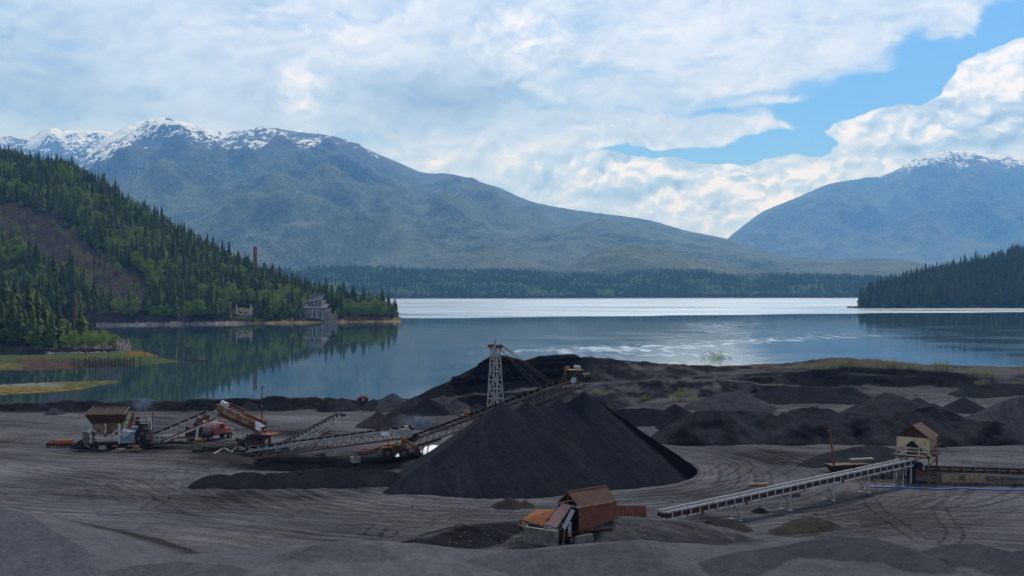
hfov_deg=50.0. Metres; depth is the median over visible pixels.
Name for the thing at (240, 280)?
spruce tree
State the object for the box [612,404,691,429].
slag heap
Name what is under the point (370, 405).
slag heap
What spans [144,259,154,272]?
broadleaf tree
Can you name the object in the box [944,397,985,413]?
slag heap
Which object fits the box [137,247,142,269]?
spruce tree
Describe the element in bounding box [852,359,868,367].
shrub
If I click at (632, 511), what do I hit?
retaining plate
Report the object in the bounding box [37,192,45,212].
spruce tree
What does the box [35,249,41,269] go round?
spruce tree
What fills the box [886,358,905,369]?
shrub
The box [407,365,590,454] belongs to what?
belt conveyor
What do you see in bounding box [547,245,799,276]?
wooded knoll
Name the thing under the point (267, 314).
spruce tree
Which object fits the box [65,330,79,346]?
broadleaf tree
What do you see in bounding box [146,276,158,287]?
broadleaf tree
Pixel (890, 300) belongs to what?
spruce tree
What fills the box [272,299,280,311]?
broadleaf tree
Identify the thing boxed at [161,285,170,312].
spruce tree
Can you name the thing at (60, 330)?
spruce tree
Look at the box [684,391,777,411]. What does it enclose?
slag heap
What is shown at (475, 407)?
slag heap
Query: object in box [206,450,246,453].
ground cable
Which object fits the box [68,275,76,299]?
spruce tree
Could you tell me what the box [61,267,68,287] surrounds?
spruce tree
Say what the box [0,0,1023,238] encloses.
sky
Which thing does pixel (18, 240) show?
broadleaf tree
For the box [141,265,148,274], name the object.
broadleaf tree
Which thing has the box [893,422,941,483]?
conveyor house
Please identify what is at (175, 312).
spruce tree
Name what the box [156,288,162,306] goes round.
spruce tree
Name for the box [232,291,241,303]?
broadleaf tree
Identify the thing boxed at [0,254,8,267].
broadleaf tree
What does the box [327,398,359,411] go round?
slag heap
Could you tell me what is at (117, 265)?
broadleaf tree
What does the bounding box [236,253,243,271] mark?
spruce tree
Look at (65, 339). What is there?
broadleaf tree
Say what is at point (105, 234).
spruce tree
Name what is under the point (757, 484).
timber log
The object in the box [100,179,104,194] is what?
spruce tree
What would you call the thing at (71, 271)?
spruce tree
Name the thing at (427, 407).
slag heap
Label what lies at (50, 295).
spruce tree
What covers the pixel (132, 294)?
broadleaf tree
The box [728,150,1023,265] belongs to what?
blue mountain
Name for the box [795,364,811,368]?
shrub
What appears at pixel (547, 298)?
beach
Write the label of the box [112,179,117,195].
spruce tree
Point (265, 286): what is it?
spruce tree
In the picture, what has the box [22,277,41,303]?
spruce tree
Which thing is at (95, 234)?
spruce tree
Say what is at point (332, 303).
spruce tree
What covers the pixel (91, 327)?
spruce tree
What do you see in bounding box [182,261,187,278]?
spruce tree
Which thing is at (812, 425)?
slag embankment
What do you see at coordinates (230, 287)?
broadleaf tree
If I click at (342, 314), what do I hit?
spruce tree
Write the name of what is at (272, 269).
spruce tree
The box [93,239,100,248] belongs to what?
broadleaf tree
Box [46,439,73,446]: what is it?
rusty boiler
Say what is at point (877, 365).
shrub
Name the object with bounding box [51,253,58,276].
spruce tree
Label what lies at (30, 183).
broadleaf tree
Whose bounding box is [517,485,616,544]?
rusty shed
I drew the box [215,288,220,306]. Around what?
spruce tree
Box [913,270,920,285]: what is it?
spruce tree
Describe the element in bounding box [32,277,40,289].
broadleaf tree
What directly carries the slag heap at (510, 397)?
on the ground
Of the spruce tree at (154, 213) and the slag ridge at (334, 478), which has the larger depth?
the spruce tree at (154, 213)
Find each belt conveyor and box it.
[149,406,221,447]
[244,425,413,460]
[270,412,345,450]
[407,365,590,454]
[657,458,914,520]
[920,465,1023,484]
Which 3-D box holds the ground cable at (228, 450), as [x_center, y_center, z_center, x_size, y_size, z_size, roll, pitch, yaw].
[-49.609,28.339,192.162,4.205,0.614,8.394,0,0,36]
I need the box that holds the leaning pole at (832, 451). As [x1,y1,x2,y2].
[827,430,872,464]
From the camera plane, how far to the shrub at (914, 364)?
290.66 m
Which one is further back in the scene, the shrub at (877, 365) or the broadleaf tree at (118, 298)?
the broadleaf tree at (118, 298)
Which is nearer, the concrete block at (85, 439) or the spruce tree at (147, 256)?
the concrete block at (85, 439)
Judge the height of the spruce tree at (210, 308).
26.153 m
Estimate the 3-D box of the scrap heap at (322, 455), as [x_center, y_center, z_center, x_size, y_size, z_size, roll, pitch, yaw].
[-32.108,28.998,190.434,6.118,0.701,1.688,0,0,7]
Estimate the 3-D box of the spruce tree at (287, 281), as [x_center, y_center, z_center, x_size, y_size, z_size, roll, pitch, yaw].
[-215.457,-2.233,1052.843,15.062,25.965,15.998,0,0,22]
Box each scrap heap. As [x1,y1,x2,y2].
[112,447,142,451]
[229,448,252,450]
[265,450,299,454]
[309,453,342,457]
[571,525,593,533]
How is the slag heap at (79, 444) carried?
on the ground
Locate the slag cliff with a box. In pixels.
[451,354,581,385]
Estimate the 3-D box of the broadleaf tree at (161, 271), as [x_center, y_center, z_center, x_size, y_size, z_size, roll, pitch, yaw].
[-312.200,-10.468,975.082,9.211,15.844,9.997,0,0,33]
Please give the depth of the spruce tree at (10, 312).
518.67 m
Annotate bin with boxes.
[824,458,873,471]
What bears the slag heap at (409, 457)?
on the ground
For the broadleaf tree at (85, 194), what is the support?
on the wooded hill
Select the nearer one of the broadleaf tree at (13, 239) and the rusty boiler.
the rusty boiler
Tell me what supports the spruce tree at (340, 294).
on the wooded hill
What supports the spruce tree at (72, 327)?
on the wooded point
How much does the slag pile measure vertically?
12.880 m
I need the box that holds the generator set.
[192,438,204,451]
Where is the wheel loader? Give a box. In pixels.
[381,437,421,458]
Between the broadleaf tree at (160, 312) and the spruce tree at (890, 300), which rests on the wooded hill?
the broadleaf tree at (160, 312)
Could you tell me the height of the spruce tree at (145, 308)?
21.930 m
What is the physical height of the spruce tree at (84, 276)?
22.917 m
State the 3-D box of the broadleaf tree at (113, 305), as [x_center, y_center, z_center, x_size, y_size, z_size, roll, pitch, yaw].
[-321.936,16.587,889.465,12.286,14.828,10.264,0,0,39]
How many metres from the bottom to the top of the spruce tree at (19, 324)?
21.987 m
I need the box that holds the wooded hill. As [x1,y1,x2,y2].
[0,169,388,324]
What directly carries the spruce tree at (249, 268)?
on the wooded hill
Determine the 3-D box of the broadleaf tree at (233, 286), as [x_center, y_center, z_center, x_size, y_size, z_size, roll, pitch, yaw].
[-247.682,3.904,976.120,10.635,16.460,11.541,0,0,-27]
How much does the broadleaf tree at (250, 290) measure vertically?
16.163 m
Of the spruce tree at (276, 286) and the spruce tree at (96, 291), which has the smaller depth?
the spruce tree at (96, 291)
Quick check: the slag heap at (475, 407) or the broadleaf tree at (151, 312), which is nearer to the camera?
the slag heap at (475, 407)
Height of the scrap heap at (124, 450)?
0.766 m
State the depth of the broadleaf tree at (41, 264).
930.59 m
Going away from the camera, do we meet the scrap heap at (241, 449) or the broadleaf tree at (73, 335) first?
the scrap heap at (241, 449)
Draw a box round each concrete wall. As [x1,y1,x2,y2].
[523,526,558,546]
[575,533,593,543]
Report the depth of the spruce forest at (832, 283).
3361.40 m
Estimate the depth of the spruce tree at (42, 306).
533.96 m
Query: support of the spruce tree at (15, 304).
on the wooded point
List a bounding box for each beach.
[374,297,857,298]
[847,306,1023,307]
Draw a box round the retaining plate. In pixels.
[617,505,645,517]
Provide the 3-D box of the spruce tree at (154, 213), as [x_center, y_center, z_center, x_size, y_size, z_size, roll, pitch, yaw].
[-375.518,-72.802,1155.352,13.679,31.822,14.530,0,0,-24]
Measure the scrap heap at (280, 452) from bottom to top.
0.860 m
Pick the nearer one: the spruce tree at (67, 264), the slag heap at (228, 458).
the slag heap at (228, 458)
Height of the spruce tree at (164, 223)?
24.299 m
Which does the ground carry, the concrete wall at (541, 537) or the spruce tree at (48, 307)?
the concrete wall at (541, 537)
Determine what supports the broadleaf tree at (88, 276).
on the wooded hill
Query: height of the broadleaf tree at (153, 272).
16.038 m
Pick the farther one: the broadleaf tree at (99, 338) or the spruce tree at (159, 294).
the spruce tree at (159, 294)
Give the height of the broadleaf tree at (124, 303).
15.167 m
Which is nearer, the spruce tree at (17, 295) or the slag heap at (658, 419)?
the slag heap at (658, 419)
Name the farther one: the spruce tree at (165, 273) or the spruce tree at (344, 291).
the spruce tree at (344, 291)
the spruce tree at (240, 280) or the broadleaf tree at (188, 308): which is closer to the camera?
the broadleaf tree at (188, 308)
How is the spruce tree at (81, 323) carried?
on the wooded point
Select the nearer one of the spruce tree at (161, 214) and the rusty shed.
the rusty shed
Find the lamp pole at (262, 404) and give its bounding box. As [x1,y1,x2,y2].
[261,384,265,431]
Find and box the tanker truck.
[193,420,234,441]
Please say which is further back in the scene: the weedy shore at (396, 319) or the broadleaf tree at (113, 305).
the weedy shore at (396, 319)
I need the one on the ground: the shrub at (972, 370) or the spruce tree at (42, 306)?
the shrub at (972, 370)
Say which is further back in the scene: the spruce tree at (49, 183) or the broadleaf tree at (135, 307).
the spruce tree at (49, 183)
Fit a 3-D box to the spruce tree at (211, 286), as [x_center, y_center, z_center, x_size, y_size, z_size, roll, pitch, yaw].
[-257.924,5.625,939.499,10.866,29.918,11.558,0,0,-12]
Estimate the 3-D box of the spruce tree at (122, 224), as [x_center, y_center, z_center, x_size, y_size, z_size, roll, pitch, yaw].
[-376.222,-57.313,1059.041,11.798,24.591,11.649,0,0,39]
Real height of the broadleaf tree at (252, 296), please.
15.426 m
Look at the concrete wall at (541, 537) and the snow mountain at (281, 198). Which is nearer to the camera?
the concrete wall at (541, 537)
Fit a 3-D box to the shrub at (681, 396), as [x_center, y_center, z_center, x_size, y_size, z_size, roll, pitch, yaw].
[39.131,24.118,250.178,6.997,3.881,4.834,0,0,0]
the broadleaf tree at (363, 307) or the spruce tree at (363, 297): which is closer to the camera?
the broadleaf tree at (363, 307)
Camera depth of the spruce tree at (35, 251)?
944.02 m
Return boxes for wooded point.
[0,340,117,352]
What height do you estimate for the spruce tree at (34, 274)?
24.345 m
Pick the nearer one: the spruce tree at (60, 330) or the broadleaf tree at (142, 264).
the spruce tree at (60, 330)
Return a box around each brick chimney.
[73,296,77,324]
[253,246,256,271]
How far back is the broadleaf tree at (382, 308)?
983.51 m
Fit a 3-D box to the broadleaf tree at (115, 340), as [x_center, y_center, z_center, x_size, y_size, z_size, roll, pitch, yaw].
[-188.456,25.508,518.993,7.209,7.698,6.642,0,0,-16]
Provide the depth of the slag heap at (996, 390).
260.60 m
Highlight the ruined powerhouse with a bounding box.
[303,293,337,322]
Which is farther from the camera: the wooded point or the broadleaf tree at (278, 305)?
the broadleaf tree at (278, 305)
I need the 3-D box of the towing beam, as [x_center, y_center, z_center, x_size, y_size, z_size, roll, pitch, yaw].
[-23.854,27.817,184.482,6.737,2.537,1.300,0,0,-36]
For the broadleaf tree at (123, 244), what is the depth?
1018.88 m
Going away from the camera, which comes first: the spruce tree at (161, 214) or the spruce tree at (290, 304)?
the spruce tree at (290, 304)
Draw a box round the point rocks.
[45,337,130,352]
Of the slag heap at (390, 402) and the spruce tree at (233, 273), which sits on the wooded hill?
the spruce tree at (233, 273)
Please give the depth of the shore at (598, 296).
3202.11 m
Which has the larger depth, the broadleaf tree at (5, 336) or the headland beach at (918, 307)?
the headland beach at (918, 307)
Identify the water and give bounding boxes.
[0,298,1023,402]
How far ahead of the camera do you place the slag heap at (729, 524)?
129.25 m
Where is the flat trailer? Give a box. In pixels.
[154,425,203,442]
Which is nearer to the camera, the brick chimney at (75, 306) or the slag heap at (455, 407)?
the slag heap at (455, 407)
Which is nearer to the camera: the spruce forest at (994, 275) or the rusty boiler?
the rusty boiler
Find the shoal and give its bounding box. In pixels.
[0,380,118,394]
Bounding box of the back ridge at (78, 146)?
[0,128,112,163]
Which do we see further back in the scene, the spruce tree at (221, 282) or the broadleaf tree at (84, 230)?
the broadleaf tree at (84, 230)
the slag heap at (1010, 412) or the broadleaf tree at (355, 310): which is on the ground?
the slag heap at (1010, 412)
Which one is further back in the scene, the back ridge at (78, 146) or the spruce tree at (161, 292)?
the back ridge at (78, 146)
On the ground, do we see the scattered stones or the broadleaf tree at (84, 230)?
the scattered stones
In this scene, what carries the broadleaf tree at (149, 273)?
on the wooded hill
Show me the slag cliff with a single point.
(551, 366)
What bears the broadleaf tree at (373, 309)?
on the wooded hill
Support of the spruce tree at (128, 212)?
on the wooded hill
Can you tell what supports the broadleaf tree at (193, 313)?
on the wooded hill
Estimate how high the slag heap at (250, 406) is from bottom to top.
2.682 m
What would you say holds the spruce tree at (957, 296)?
on the wooded headland
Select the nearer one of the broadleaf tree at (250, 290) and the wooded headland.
the broadleaf tree at (250, 290)
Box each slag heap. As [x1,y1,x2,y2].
[43,408,64,414]
[69,439,99,448]
[189,453,255,463]
[239,401,260,411]
[267,400,295,410]
[315,404,333,411]
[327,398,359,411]
[355,410,410,429]
[359,399,377,410]
[374,393,405,411]
[390,454,419,461]
[391,396,421,412]
[398,416,449,430]
[403,398,449,415]
[434,395,451,405]
[445,399,470,414]
[457,404,484,417]
[488,395,522,409]
[491,497,535,509]
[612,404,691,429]
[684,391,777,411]
[704,519,752,531]
[751,385,872,404]
[751,507,768,513]
[768,517,841,535]
[796,445,914,467]
[839,392,963,417]
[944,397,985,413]
[948,383,1023,397]
[965,396,1023,431]
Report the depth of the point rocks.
518.60 m
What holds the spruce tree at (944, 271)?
on the wooded headland
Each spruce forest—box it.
[0,144,1023,342]
[258,263,900,297]
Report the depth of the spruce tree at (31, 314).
515.67 m
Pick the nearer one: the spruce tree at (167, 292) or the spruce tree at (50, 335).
the spruce tree at (50, 335)
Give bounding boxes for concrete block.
[82,431,94,436]
[82,437,94,442]
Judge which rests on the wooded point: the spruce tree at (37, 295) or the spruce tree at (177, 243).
the spruce tree at (37, 295)
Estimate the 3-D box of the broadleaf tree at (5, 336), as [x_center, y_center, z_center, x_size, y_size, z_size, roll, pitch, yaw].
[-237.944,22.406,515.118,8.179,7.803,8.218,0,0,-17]
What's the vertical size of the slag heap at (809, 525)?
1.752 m
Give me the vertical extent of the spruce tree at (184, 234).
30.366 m
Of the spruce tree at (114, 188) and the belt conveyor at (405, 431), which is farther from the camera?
the spruce tree at (114, 188)
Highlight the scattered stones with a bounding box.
[1,377,1008,574]
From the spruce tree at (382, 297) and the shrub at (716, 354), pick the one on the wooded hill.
the spruce tree at (382, 297)
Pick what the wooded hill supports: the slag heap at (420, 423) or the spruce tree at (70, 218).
the spruce tree at (70, 218)
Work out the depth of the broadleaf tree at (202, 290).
949.84 m
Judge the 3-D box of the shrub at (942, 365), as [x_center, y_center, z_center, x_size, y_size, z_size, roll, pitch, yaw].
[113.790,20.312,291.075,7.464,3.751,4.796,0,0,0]
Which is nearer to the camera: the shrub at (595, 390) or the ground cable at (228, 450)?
the ground cable at (228, 450)
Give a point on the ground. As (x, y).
(146, 512)
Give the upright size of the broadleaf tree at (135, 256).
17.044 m
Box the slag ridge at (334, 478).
[188,468,401,489]
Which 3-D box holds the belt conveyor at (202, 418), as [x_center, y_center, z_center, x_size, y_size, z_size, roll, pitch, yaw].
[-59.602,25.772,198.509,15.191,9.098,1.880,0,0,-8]
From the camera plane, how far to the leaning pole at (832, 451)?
168.84 m
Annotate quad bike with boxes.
[356,395,368,400]
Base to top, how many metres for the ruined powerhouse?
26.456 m
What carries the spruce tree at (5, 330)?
on the wooded point
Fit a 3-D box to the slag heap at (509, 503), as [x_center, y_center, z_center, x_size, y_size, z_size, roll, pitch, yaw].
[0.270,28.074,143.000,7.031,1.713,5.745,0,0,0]
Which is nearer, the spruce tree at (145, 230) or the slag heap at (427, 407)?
the slag heap at (427, 407)
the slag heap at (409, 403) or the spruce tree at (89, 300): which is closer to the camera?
the slag heap at (409, 403)
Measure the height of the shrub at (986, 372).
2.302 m
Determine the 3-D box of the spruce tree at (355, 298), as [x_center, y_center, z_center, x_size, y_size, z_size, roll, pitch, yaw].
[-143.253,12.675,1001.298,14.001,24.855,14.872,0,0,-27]
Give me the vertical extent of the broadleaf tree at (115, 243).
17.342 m
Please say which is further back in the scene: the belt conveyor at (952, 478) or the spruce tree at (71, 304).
the spruce tree at (71, 304)
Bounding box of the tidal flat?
[0,351,178,369]
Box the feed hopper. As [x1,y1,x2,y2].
[84,406,162,448]
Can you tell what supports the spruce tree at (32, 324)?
on the wooded point
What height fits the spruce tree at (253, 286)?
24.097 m
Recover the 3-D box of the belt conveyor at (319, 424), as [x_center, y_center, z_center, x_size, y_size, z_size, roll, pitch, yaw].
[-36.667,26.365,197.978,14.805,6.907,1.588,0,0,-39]
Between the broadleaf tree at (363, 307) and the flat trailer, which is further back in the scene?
the broadleaf tree at (363, 307)
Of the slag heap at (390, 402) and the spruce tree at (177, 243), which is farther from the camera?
the spruce tree at (177, 243)
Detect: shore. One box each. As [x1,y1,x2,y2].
[96,320,249,325]
[229,316,400,323]
[329,273,857,297]
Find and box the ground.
[0,356,1023,575]
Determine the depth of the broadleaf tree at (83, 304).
885.24 m
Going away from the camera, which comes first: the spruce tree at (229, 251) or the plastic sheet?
the plastic sheet
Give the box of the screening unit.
[214,400,289,449]
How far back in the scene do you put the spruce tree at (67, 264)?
928.87 m
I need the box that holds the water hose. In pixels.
[870,486,1023,490]
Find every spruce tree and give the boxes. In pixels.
[0,274,17,310]
[0,288,17,329]
[0,298,4,317]
[1,291,16,341]
[1,316,23,340]
[5,302,27,344]
[12,280,21,306]
[17,280,35,318]
[21,306,42,343]
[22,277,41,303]
[23,313,28,328]
[24,316,35,344]
[25,242,34,272]
[30,323,46,348]
[31,262,38,288]
[32,241,41,266]
[32,288,41,310]
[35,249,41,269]
[35,300,44,335]
[37,190,46,208]
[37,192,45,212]
[40,299,48,322]
[41,306,48,326]
[42,309,61,346]
[44,174,52,194]
[44,184,52,203]
[45,298,54,324]
[46,276,51,298]
[48,285,57,307]
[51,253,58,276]
[54,281,59,303]
[54,306,65,326]
[56,284,67,310]
[56,319,68,345]
[61,251,74,278]
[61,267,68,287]
[64,321,72,343]
[66,253,79,285]
[68,199,81,224]
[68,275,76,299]
[69,289,78,313]
[70,319,75,337]
[74,304,88,340]
[80,266,89,289]
[83,286,92,308]
[89,208,93,224]
[89,320,94,334]
[90,276,98,298]
[91,223,99,246]
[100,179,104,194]
[101,173,108,187]
[101,226,107,248]
[108,286,112,308]
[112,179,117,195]
[116,216,126,237]
[122,291,134,315]
[124,206,133,225]
[133,238,142,258]
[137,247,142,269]
[141,291,150,313]
[142,221,148,239]
[144,247,151,271]
[152,206,157,222]
[154,280,163,304]
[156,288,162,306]
[159,207,162,221]
[159,238,167,257]
[161,216,166,230]
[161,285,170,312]
[163,262,166,280]
[167,282,180,312]
[170,292,179,317]
[175,232,181,252]
[178,279,189,299]
[182,222,187,244]
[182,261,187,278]
[189,285,205,307]
[204,290,219,317]
[206,278,215,306]
[211,236,218,252]
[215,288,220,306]
[219,274,223,293]
[227,242,232,258]
[229,265,235,280]
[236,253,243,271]
[238,270,241,286]
[238,284,245,305]
[247,262,251,278]
[252,276,255,291]
[252,287,261,309]
[253,293,262,316]
[258,278,262,294]
[261,269,267,288]
[262,295,273,319]
[270,262,274,277]
[270,272,280,298]
[286,273,289,288]
[286,294,294,317]
[290,286,296,313]
[295,294,304,317]
[324,277,328,288]
[330,290,335,312]
[335,286,347,314]
[339,296,345,317]
[342,282,346,297]
[348,290,358,309]
[358,284,371,313]
[378,287,384,314]
[385,296,390,316]
[885,285,896,307]
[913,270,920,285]
[927,268,931,281]
[943,264,946,276]
[953,283,960,305]
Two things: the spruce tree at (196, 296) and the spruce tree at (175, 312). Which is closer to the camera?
the spruce tree at (175, 312)
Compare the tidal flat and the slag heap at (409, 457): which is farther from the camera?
the tidal flat
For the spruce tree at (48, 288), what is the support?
on the wooded hill
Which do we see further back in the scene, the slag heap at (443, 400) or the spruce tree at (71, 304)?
the spruce tree at (71, 304)
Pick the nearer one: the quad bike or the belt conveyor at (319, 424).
the belt conveyor at (319, 424)
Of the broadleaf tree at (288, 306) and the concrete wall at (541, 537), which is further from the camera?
the broadleaf tree at (288, 306)
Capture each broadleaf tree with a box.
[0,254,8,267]
[0,328,9,340]
[8,255,18,266]
[9,236,19,247]
[11,245,20,260]
[15,236,25,247]
[24,331,38,342]
[25,181,32,192]
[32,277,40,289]
[36,263,46,273]
[59,335,69,346]
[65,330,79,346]
[78,301,85,314]
[79,269,92,281]
[79,334,87,345]
[80,225,86,235]
[81,192,89,204]
[82,330,94,341]
[86,334,97,348]
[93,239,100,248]
[95,333,107,345]
[103,236,111,252]
[106,334,120,345]
[108,240,120,254]
[111,299,120,316]
[113,297,122,312]
[114,262,121,271]
[118,240,127,252]
[120,300,132,314]
[125,292,138,304]
[130,252,142,265]
[130,301,138,315]
[137,259,147,269]
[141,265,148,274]
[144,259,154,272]
[145,266,153,280]
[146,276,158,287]
[149,270,159,282]
[150,306,156,314]
[156,304,164,317]
[157,268,165,280]
[162,303,172,315]
[182,301,192,318]
[188,306,196,317]
[192,299,200,311]
[196,300,207,318]
[198,285,206,297]
[223,286,233,298]
[224,296,231,311]
[229,283,237,299]
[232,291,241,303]
[246,289,254,301]
[248,292,254,304]
[270,301,278,314]
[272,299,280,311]
[285,305,292,317]
[348,300,358,316]
[351,304,358,317]
[359,302,366,317]
[369,300,382,312]
[371,306,377,314]
[378,301,387,317]
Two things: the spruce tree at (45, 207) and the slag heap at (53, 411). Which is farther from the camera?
the spruce tree at (45, 207)
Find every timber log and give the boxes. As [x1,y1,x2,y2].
[584,527,612,532]
[748,483,766,486]
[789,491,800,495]
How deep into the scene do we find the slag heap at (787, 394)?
250.01 m
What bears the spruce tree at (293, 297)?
on the wooded hill
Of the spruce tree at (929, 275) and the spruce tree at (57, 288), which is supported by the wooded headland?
the spruce tree at (929, 275)
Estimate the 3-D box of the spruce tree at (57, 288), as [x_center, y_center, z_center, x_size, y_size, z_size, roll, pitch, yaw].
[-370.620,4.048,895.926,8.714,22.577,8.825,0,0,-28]
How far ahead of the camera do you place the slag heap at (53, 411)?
247.72 m
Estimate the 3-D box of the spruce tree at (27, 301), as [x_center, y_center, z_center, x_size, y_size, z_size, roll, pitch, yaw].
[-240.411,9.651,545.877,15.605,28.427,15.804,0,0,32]
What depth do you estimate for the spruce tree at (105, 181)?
1196.21 m
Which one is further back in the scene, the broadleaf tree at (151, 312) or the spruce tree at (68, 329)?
the broadleaf tree at (151, 312)
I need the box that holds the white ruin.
[236,304,252,315]
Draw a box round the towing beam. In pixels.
[350,445,382,462]
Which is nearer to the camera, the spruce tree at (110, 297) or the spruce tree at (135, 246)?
the spruce tree at (110, 297)
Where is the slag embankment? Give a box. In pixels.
[651,406,1023,447]
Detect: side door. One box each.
[128,411,134,427]
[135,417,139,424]
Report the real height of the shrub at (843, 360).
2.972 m
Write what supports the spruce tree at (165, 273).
on the wooded hill
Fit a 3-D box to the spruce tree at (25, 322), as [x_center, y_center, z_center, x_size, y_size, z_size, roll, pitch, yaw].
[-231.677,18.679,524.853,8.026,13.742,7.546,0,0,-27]
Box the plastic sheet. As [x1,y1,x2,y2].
[421,445,437,454]
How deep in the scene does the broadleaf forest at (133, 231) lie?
1035.59 m
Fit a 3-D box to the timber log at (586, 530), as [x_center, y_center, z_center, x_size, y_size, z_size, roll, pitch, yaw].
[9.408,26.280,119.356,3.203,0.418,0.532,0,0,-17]
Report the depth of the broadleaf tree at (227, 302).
942.77 m
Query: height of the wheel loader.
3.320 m
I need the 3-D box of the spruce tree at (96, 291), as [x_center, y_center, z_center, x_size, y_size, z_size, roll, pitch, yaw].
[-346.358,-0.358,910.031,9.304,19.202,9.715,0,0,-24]
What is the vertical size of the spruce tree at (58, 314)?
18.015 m
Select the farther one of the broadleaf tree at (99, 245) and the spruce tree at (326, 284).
the spruce tree at (326, 284)
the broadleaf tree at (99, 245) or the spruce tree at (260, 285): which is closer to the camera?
the spruce tree at (260, 285)
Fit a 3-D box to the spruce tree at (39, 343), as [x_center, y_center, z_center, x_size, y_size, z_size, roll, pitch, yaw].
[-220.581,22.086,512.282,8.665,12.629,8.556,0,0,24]
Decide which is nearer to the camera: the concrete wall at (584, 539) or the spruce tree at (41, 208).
the concrete wall at (584, 539)
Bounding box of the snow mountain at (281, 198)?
[79,117,935,276]
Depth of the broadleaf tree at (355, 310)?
973.18 m
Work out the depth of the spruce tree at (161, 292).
924.96 m
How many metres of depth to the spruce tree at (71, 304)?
886.42 m
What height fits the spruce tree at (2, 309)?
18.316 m
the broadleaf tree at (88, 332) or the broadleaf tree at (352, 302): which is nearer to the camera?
the broadleaf tree at (88, 332)
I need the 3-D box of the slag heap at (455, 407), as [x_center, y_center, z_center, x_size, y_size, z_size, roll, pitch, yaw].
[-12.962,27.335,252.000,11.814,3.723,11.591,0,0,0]
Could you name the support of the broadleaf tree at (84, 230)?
on the wooded hill
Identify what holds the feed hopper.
on the ground
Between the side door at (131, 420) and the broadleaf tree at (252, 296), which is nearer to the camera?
the side door at (131, 420)
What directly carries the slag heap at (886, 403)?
on the ground
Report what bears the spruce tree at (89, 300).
on the wooded hill
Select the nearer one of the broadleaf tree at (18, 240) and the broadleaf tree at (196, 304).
the broadleaf tree at (196, 304)
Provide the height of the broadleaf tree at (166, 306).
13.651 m
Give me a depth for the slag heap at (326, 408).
252.50 m
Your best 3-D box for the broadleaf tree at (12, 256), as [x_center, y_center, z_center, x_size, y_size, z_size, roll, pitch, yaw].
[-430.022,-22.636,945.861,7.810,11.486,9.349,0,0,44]
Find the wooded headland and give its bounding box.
[853,301,1023,307]
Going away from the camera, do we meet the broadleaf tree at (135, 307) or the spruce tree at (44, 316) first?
the spruce tree at (44, 316)
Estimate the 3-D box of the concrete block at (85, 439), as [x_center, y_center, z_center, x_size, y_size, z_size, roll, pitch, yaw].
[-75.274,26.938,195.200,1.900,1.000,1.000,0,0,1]
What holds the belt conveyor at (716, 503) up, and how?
on the ground
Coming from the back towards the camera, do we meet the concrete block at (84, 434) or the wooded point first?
the wooded point
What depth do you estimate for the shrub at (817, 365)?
287.73 m
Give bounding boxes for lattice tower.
[487,339,556,409]
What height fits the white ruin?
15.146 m
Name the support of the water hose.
on the ground
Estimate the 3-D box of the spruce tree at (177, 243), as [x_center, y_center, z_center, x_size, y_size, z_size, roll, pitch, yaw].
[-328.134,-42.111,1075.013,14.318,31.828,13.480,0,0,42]
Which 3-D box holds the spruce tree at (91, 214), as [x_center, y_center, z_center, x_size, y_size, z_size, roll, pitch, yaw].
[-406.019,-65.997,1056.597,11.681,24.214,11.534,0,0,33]
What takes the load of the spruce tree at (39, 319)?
on the wooded point
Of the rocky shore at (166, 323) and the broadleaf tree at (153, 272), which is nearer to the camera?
the rocky shore at (166, 323)
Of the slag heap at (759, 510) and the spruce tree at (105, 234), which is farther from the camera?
the spruce tree at (105, 234)
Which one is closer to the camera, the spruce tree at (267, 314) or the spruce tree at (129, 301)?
the spruce tree at (129, 301)
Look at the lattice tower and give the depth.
181.64 m
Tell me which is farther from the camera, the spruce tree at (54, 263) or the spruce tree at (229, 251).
the spruce tree at (229, 251)
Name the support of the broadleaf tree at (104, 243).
on the wooded hill
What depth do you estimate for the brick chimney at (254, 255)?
1070.46 m
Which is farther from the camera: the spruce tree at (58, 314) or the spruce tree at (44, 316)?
the spruce tree at (58, 314)
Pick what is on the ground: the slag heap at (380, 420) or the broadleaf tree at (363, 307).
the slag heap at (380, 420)
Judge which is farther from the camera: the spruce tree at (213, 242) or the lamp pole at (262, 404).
the spruce tree at (213, 242)
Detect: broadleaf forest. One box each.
[0,155,996,345]
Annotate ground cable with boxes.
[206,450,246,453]
[214,446,253,452]
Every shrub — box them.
[590,388,607,394]
[671,387,696,401]
[702,348,730,358]
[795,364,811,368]
[809,363,829,369]
[822,360,843,368]
[836,357,857,366]
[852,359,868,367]
[866,357,898,368]
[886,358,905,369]
[902,360,924,368]
[926,359,954,371]
[960,367,980,374]
[976,369,997,375]
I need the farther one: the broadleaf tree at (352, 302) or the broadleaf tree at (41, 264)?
the broadleaf tree at (352, 302)
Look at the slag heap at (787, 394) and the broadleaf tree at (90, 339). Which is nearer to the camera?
the slag heap at (787, 394)
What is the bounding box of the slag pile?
[383,392,697,498]

